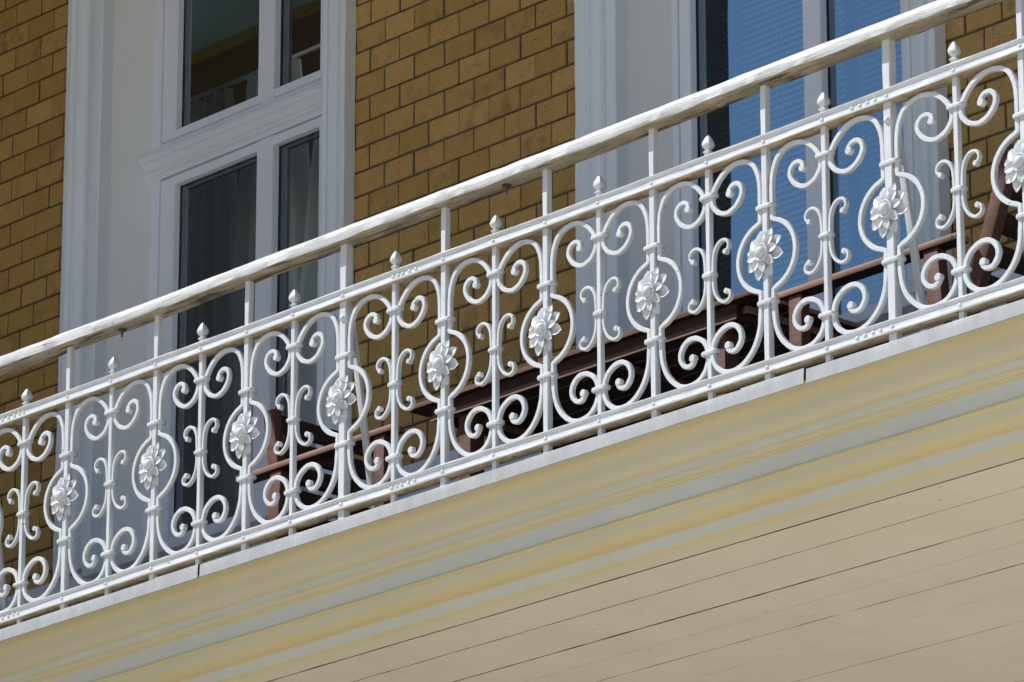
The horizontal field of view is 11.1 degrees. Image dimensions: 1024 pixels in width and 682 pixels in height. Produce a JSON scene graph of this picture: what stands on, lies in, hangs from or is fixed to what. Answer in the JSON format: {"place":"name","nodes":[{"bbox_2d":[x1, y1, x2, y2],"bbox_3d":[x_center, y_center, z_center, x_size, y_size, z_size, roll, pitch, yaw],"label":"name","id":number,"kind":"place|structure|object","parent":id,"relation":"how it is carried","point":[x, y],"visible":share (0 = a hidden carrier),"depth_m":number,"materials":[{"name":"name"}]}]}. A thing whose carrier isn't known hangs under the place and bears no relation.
{"place":"outdoors","nodes":[
{"label":"outdoors","id":0,"kind":"place"},
{"bbox_2d":[0,0,1023,610],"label":"brick house","id":1,"kind":"structure","parent":0,"point":[108,150],"depth_m":17.36,"materials":[{"name":"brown brick"}]},
{"bbox_2d":[53,0,355,579],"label":"window","id":2,"kind":"structure","parent":1,"relation":"in","point":[129,155],"depth_m":17.99,"materials":[{"name":"white paint"}]},
{"bbox_2d":[184,44,319,104],"bbox_3d":[-0.637,-1.038,18.357,0.014,0.014,2.070,17,-25,-40],"label":"curtain rod","id":3,"kind":"object","parent":1,"relation":"attached to","point":[244,77],"depth_m":18.69,"materials":[{"name":"white painted metal"}]},
{"bbox_2d":[175,87,243,531],"bbox_3d":[-1.087,0.317,18.411,0.095,2.500,0.605,17,-25,-40],"label":"curtain","id":4,"kind":"object","parent":3,"relation":"hanging from","point":[211,213],"visible":0.33,"depth_m":18.53,"materials":[{"name":"fabric"}]},
{"bbox_2d":[217,58,315,517],"bbox_3d":[-0.839,0.226,18.160,0.091,2.510,0.594,17,-25,-40],"label":"curtain","id":5,"kind":"object","parent":3,"relation":"hanging from","point":[244,253],"visible":0.21,"depth_m":18.30,"materials":[{"name":"fabric"}]},
{"bbox_2d":[297,132,318,490],"bbox_3d":[-0.514,0.107,17.827,0.094,2.520,0.795,17,-25,-40],"label":"curtain","id":6,"kind":"object","parent":3,"relation":"hanging from","point":[309,285],"visible":0.02,"depth_m":18.14,"materials":[{"name":"fabric"}]},
{"bbox_2d":[0,299,1023,681],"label":"balcony","id":7,"kind":"structure","parent":1,"relation":"attached to","point":[856,517],"depth_m":14.38,"materials":[{"name":"beige paint"}]},
{"bbox_2d":[235,409,404,542],"bbox_3d":[-0.374,0.594,15.783,0.602,0.844,0.711,17,-25,-40],"label":"garden armchair","id":8,"kind":"object","parent":7,"relation":"on","point":[324,457],"visible":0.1,"depth_m":15.90,"materials":[{"name":"brown wood"}]},
{"bbox_2d":[0,0,1023,628],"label":"balcony railing","id":9,"kind":"object","parent":7,"relation":"on","point":[764,252],"visible":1,"depth_m":14.48,"materials":[{"name":"white metal"}]},
{"bbox_2d":[407,291,888,480],"bbox_3d":[0.447,0.445,15.154,0.746,0.717,1.425,17,-25,-40],"label":"garden table","id":10,"kind":"object","parent":7,"relation":"on","point":[741,309],"visible":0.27,"depth_m":15.10,"materials":[{"name":"brown wood"}]},
{"bbox_2d":[778,144,1023,375],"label":"garden armchair","id":11,"kind":"object","parent":7,"relation":"on","point":[999,220],"visible":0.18,"depth_m":13.91,"materials":[{"name":"brown wood"}]},
{"bbox_2d":[574,0,952,348],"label":"window","id":12,"kind":"structure","parent":1,"relation":"in","point":[633,58],"depth_m":16.16,"materials":[{"name":"white paint"}]},
{"bbox_2d":[713,0,851,313],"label":"venetian blind","id":13,"kind":"object","parent":1,"relation":"hanging from","point":[779,191],"visible":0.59,"depth_m":16.30,"materials":[{"name":"blue plastic"}]},
{"bbox_2d":[856,0,907,305],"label":"venetian blind","id":14,"kind":"object","parent":1,"relation":"hanging from","point":[869,152],"visible":0.27,"depth_m":15.94,"materials":[{"name":"blue plastic"}]}
]}

